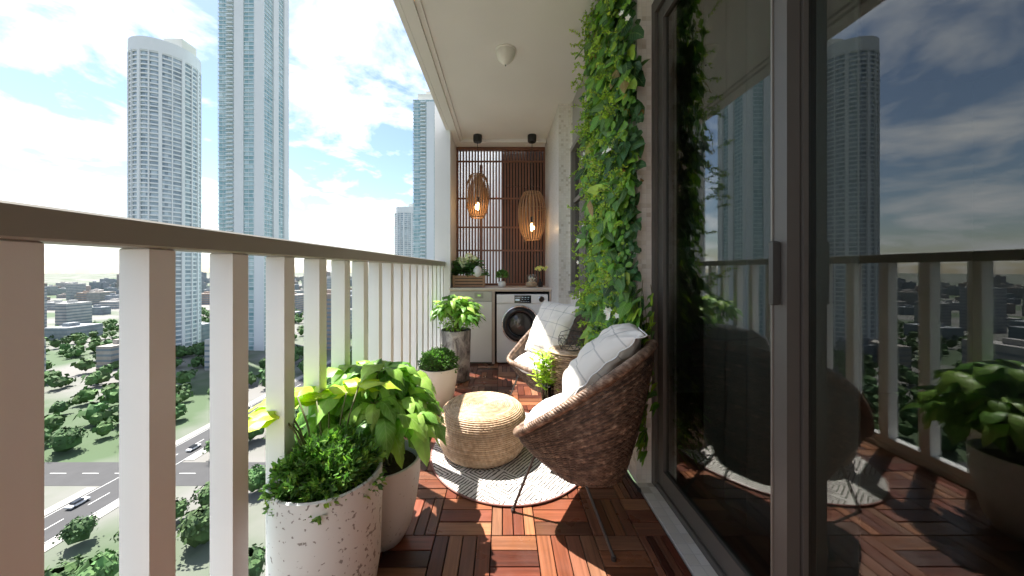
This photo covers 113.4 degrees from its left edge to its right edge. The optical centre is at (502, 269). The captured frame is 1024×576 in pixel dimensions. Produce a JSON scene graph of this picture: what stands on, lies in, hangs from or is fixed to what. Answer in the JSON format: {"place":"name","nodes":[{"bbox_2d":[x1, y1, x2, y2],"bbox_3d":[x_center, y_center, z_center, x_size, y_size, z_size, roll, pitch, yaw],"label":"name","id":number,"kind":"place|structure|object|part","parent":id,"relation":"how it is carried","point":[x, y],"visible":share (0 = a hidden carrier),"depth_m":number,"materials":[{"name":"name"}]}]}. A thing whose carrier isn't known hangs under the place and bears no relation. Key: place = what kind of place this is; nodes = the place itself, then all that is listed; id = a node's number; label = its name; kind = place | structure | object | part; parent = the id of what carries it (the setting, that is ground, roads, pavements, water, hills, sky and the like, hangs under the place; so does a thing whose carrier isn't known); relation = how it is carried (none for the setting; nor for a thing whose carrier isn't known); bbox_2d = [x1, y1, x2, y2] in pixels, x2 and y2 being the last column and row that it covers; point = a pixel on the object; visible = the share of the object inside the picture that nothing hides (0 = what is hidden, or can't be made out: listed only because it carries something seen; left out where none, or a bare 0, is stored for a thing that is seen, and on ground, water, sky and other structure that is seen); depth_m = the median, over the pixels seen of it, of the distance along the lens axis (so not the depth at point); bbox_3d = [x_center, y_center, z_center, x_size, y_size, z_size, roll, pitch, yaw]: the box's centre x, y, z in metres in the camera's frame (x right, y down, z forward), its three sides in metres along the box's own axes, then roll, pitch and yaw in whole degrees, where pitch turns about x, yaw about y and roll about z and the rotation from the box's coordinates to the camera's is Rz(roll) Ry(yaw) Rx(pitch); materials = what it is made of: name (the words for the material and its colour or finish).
{"place":"outdoors","nodes":[
{"label":"outdoors","id":0,"kind":"place"},
{"bbox_2d":[44,351,350,543],"bbox_3d":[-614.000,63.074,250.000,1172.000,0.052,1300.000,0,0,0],"label":"road","id":1,"kind":"structure","parent":0,"point":[100,474],"depth_m":101.90,"materials":[{"name":"grey asphalt"}]},
{"bbox_2d":[64,497,90,508],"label":"parked car","id":2,"kind":"object","parent":1,"relation":"on","point":[75,503],"visible":1,"depth_m":89.30,"materials":[{"name":"white paint"}]},
{"bbox_2d":[44,379,299,542],"bbox_3d":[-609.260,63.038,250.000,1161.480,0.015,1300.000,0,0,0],"label":"road markings","id":3,"kind":"object","parent":1,"relation":"on","point":[118,477],"visible":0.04,"depth_m":93.73,"materials":[{"name":"paint"}]},
{"bbox_2d":[185,444,201,450],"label":"parked car","id":4,"kind":"object","parent":1,"relation":"on","point":[192,447],"visible":1,"depth_m":117.19,"materials":[{"name":"white paint"}]},
{"bbox_2d":[44,349,351,552],"bbox_3d":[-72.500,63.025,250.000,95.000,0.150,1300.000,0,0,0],"label":"pavement","id":5,"kind":"structure","parent":0,"point":[49,545],"depth_m":92.25,"materials":[{"name":"white concrete"}]},
{"bbox_2d":[0,0,429,273],"label":"sky","id":6,"kind":"structure","parent":0,"point":[356,75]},
{"bbox_2d":[218,0,288,350],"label":"glass tower","id":7,"kind":"structure","parent":0,"point":[253,113],"depth_m":262.50,"materials":[{"name":"glass"}]},
{"bbox_2d":[44,273,635,575],"bbox_3d":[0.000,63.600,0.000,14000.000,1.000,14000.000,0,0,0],"label":"ground","id":8,"kind":"structure","parent":0,"point":[190,560],"depth_m":122.62,"materials":[{"name":"green plant"}]},
{"bbox_2d":[127,36,200,346],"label":"round tower","id":9,"kind":"structure","parent":8,"relation":"on","point":[164,130],"depth_m":249.52,"materials":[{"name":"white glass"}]},
{"bbox_2d":[44,271,351,371],"bbox_3d":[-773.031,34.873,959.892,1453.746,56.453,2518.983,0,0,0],"label":"city blocks","id":10,"kind":"structure","parent":8,"relation":"on","point":[75,312],"depth_m":388.33,"materials":[{"name":"paint"}]},
{"bbox_2d":[44,307,351,575],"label":"tree canopy","id":11,"kind":"object","parent":8,"relation":"on","point":[194,530],"visible":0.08,"depth_m":127.09,"materials":[{"name":"green plant"}]},
{"bbox_2d":[394,204,413,256],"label":"round tower","id":12,"kind":"structure","parent":8,"relation":"on","point":[403,231],"depth_m":547.21,"materials":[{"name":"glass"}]},
{"bbox_2d":[413,91,434,259],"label":"glass tower","id":13,"kind":"structure","parent":8,"relation":"on","point":[424,174],"depth_m":300.10,"materials":[{"name":"glass"}]},
{"bbox_2d":[459,152,542,282],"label":"back wall","id":14,"kind":"structure","parent":0,"point":[500,214],"depth_m":4.72,"materials":[{"name":"brown wood"}]},
{"bbox_2d":[526,274,536,286],"bbox_3d":[0.352,0.137,4.080,0.140,0.156,0.140,0,0,0],"label":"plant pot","id":15,"kind":"object","parent":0,"point":[531,283],"visible":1,"depth_m":4.04,"materials":[{"name":"beige ceramic"}]},
{"bbox_2d":[377,352,691,575],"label":"floor","id":16,"kind":"structure","parent":0,"point":[559,520],"depth_m":1.40,"materials":[{"name":"brown wood"}]},
{"bbox_2d":[248,377,400,575],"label":"potted plant","id":17,"kind":"object","parent":16,"relation":"on","point":[323,515],"visible":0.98,"depth_m":0.99,"materials":[{"name":"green plant"}]},
{"bbox_2d":[295,358,445,551],"bbox_3d":[-0.554,0.738,1.402,0.635,0.724,0.655,0,0,0],"label":"potted plant","id":18,"kind":"object","parent":16,"relation":"on","point":[411,409],"visible":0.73,"depth_m":1.28,"materials":[{"name":"green plant"}]},
{"bbox_2d":[417,344,460,408],"bbox_3d":[-0.516,0.852,2.702,0.340,0.496,0.343,0,0,42],"label":"potted plant","id":19,"kind":"object","parent":16,"relation":"on","point":[438,366],"visible":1,"depth_m":2.61,"materials":[{"name":"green plant"}]},
{"bbox_2d":[430,295,485,383],"bbox_3d":[-0.460,0.675,3.386,0.594,0.850,0.652,0,0,0],"label":"potted plant","id":20,"kind":"object","parent":16,"relation":"on","point":[456,336],"visible":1,"depth_m":3.24,"materials":[{"name":"green plant"}]},
{"bbox_2d":[449,286,551,363],"bbox_3d":[-0.014,0.657,4.195,1.222,0.885,0.578,0,0,0],"label":"counter cabinet","id":21,"kind":"object","parent":16,"relation":"on","point":[483,348],"visible":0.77,"depth_m":3.91,"materials":[{"name":"beige wood"}]},
{"bbox_2d":[453,275,485,287],"bbox_3d":[-0.405,0.140,4.130,0.384,0.150,0.215,0,0,0],"label":"wooden crate","id":22,"kind":"object","parent":21,"relation":"on","point":[466,281],"visible":0.94,"depth_m":4.04,"materials":[{"name":"brown wood"}]},
{"bbox_2d":[451,253,489,276],"bbox_3d":[-0.435,-0.053,4.136,0.574,0.300,0.327,0,0,0],"label":"hydrangea","id":23,"kind":"object","parent":22,"relation":"in","point":[466,265],"visible":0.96,"depth_m":4.08,"materials":[{"name":"green plant"}]},
{"bbox_2d":[473,266,481,276],"bbox_3d":[-0.300,0.024,4.060,0.112,0.138,0.112,0,0,0],"label":"egg vase","id":24,"kind":"object","parent":22,"relation":"in","point":[477,270],"visible":0.94,"depth_m":4.02,"materials":[{"name":"white ceramic"}]},
{"bbox_3d":[-0.369,0.725,3.922,0.489,0.706,0.022,0,0,0],"label":"cabinet door","id":25,"kind":"part","parent":21,"relation":"part of","materials":[{"name":"white wood"}]},
{"bbox_2d":[456,147,544,285],"bbox_3d":[-0.023,-0.711,4.513,1.182,1.849,0.055,0,0,0],"label":"slatted screen","id":26,"kind":"object","parent":21,"relation":"on","point":[482,227],"visible":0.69,"depth_m":4.50,"materials":[{"name":"brown wood"}]},
{"bbox_2d":[496,269,508,286],"bbox_3d":[-0.001,0.102,4.082,0.176,0.227,0.176,0,0,0],"label":"potted plant","id":27,"kind":"object","parent":21,"relation":"on","point":[501,273],"visible":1,"depth_m":4.04,"materials":[{"name":"green plant"}]},
{"bbox_2d":[535,266,547,286],"bbox_3d":[0.480,0.082,4.170,0.169,0.267,0.064,0,0,0],"label":"orchid","id":28,"kind":"object","parent":21,"relation":"on","point":[540,283],"visible":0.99,"depth_m":4.14,"materials":[{"name":"yellow plant"}]},
{"bbox_2d":[430,412,576,506],"bbox_3d":[0.045,1.093,2.070,0.953,0.009,1.043,0,0,0],"label":"round rug","id":29,"kind":"object","parent":16,"relation":"on","point":[498,486],"visible":0.42,"depth_m":1.73,"materials":[{"name":"white fabric"}]},
{"bbox_2d":[439,391,525,468],"bbox_3d":[-0.120,0.952,2.060,0.536,0.270,0.536,0,0,0],"label":"pouf","id":30,"kind":"object","parent":29,"relation":"on","point":[480,426],"visible":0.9,"depth_m":1.86,"materials":[{"name":"wicker"}]},
{"bbox_2d":[528,349,558,400],"bbox_3d":[0.282,0.790,2.144,0.209,0.598,0.285,0,0,43],"label":"plant","id":31,"kind":"object","parent":29,"relation":"on","point":[544,375],"visible":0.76,"depth_m":2.10,"materials":[{"name":"green plant"}]},
{"bbox_2d":[548,345,582,395],"bbox_3d":[0.430,0.805,2.170,0.275,0.579,0.276,0,0,0],"label":"rattan side table","id":32,"kind":"object","parent":29,"relation":"on","point":[564,358],"visible":0.3,"depth_m":2.09,"materials":[{"name":"wicker"}]},
{"bbox_2d":[558,329,582,350],"bbox_3d":[0.439,0.450,2.180,0.157,0.126,0.157,0,0,0],"label":"wire basket","id":33,"kind":"object","parent":32,"relation":"on","point":[577,346],"visible":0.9,"depth_m":2.17,"materials":[{"name":"black metal"}]},
{"bbox_2d":[497,292,547,362],"bbox_3d":[0.232,0.688,4.164,0.596,0.800,0.552,0,0,0],"label":"washing machine","id":34,"kind":"object","parent":16,"relation":"on","point":[517,312],"visible":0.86,"depth_m":3.92,"materials":[{"name":"white metal"}]},
{"bbox_2d":[506,314,588,395],"bbox_3d":[0.387,0.703,2.651,0.575,0.795,0.613,0,0,-32],"label":"wicker armchair","id":35,"kind":"object","parent":16,"relation":"on","point":[517,350],"visible":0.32,"depth_m":2.70,"materials":[{"name":"brown wicker"}]},
{"bbox_2d":[514,350,548,374],"bbox_3d":[0.334,0.707,2.619,0.436,0.146,0.436,-14,7,-31],"label":"seat cushion","id":36,"kind":"object","parent":35,"relation":"on","point":[524,359],"visible":0.17,"depth_m":2.56,"materials":[{"name":"white fabric"}]},
{"bbox_2d":[525,300,578,355],"bbox_3d":[0.372,0.456,2.601,0.169,0.446,0.446,30,-14,-26],"label":"pillow","id":37,"kind":"object","parent":36,"relation":"on","point":[552,321],"visible":0.88,"depth_m":2.51,"materials":[{"name":"fabric"}]},
{"bbox_2d":[545,104,569,304],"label":"pebble wall","id":38,"kind":"structure","parent":16,"relation":"on","point":[557,212],"depth_m":3.41,"materials":[{"name":"white stone"}]},
{"bbox_2d":[511,339,657,561],"bbox_3d":[0.404,0.703,1.563,0.575,0.795,0.613,0,0,33],"label":"wicker armchair","id":39,"kind":"object","parent":16,"relation":"on","point":[586,438],"visible":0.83,"depth_m":1.34,"materials":[{"name":"brown wicker"}]},
{"bbox_2d":[524,393,561,423],"bbox_3d":[0.344,0.697,1.603,0.436,0.155,0.425,-12,-6,32],"label":"seat cushion","id":40,"kind":"object","parent":39,"relation":"on","point":[544,406],"visible":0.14,"depth_m":1.59,"materials":[{"name":"white fabric"}]},
{"bbox_2d":[559,323,647,403],"bbox_3d":[0.471,0.426,1.590,0.205,0.486,0.446,47,12,16],"label":"pillow","id":41,"kind":"object","parent":40,"relation":"on","point":[607,350],"visible":0.79,"depth_m":1.42,"materials":[{"name":"fabric"}]},
{"bbox_2d":[570,0,675,482],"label":"mosaic wall","id":42,"kind":"structure","parent":16,"relation":"on","point":[639,472],"depth_m":1.73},
{"bbox_2d":[568,129,589,295],"bbox_3d":[0.705,-0.483,2.848,0.090,1.446,1.035,0,0,0],"label":"window","id":43,"kind":"structure","parent":42,"relation":"attached to","point":[577,215],"depth_m":3.26,"materials":[{"name":"glass"}]},
{"bbox_2d":[567,0,658,465],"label":"climbing vine","id":44,"kind":"object","parent":42,"relation":"attached to","point":[613,142],"visible":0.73,"depth_m":1.77,"materials":[{"name":"green plant"}]},
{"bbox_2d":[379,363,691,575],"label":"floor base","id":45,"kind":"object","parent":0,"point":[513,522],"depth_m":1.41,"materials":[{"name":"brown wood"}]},
{"bbox_2d":[435,105,455,326],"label":"pillar","id":46,"kind":"structure","parent":45,"relation":"on","point":[445,198],"depth_m":3.96,"materials":[{"name":"white paint"}]},
{"bbox_2d":[421,0,694,139],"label":"ceiling","id":47,"kind":"structure","parent":0,"point":[525,92],"depth_m":2.69,"materials":[{"name":"paint"}]},
{"bbox_2d":[393,0,545,146],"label":"ceiling border","id":48,"kind":"object","parent":47,"relation":"attached to","point":[411,13],"visible":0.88,"depth_m":2.81,"materials":[{"name":"paint"}]},
{"bbox_2d":[466,134,488,218],"bbox_3d":[-0.310,-1.163,4.200,0.294,1.034,0.294,0,0,0],"label":"pendant lamp","id":49,"kind":"object","parent":47,"relation":"hanging from","point":[475,208],"visible":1,"depth_m":4.15,"materials":[{"name":"brown wicker"}]},
{"bbox_2d":[495,44,515,65],"bbox_3d":[0.024,-1.621,2.580,0.166,0.119,0.166,0,0,0],"label":"ceiling light","id":50,"kind":"object","parent":47,"relation":"attached to","point":[505,54],"visible":1,"depth_m":2.53,"materials":[{"name":"metal"}]},
{"bbox_2d":[518,134,545,240],"bbox_3d":[0.370,-1.025,4.200,0.348,1.309,0.348,0,0,0],"label":"pendant lamp","id":51,"kind":"object","parent":47,"relation":"hanging from","point":[532,230],"visible":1,"depth_m":4.14,"materials":[{"name":"brown wicker"}]},
{"bbox_2d":[636,482,717,575],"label":"curb","id":52,"kind":"structure","parent":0,"point":[694,559],"depth_m":1.39,"materials":[{"name":"stone"}]},
{"bbox_2d":[676,0,1023,405],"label":"room walls","id":53,"kind":"structure","parent":0,"point":[942,196],"depth_m":3.00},
{"bbox_2d":[676,393,1023,575],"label":"room floor","id":54,"kind":"structure","parent":0,"point":[942,484],"depth_m":1.70,"materials":[{"name":"brown wood"}]},
{"bbox_2d":[703,0,860,575],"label":"curtain","id":55,"kind":"object","parent":54,"relation":"on","point":[737,235],"visible":0.78,"depth_m":1.36,"materials":[{"name":"grey fabric"}]},
{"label":"floor edge","id":56,"kind":"structure","parent":0,"visible":0},
{"bbox_2d":[0,200,444,575],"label":"railing","id":57,"kind":"object","parent":56,"relation":"on","point":[394,297],"visible":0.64,"depth_m":0.69,"materials":[{"name":"beige metal"}]},
{"bbox_3d":[0.835,-1.520,0.212,0.131,0.319,3.024,0,0,0],"label":"lintel","id":58,"kind":"object","parent":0,"visible":0},
{"bbox_2d":[651,0,815,575],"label":"sliding door","id":59,"kind":"structure","parent":58,"relation":"attached to","point":[792,272],"depth_m":0.94,"materials":[{"name":"grey metal"}]},
{"bbox_2d":[658,0,799,575],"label":"door panel","id":60,"kind":"structure","parent":59,"relation":"in","point":[785,14],"depth_m":0.95,"materials":[{"name":"grey metal"}]},
{"bbox_2d":[800,0,815,575],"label":"door panel","id":61,"kind":"structure","parent":59,"relation":"in","point":[807,7],"depth_m":0.91,"materials":[{"name":"grey metal"}]}
]}

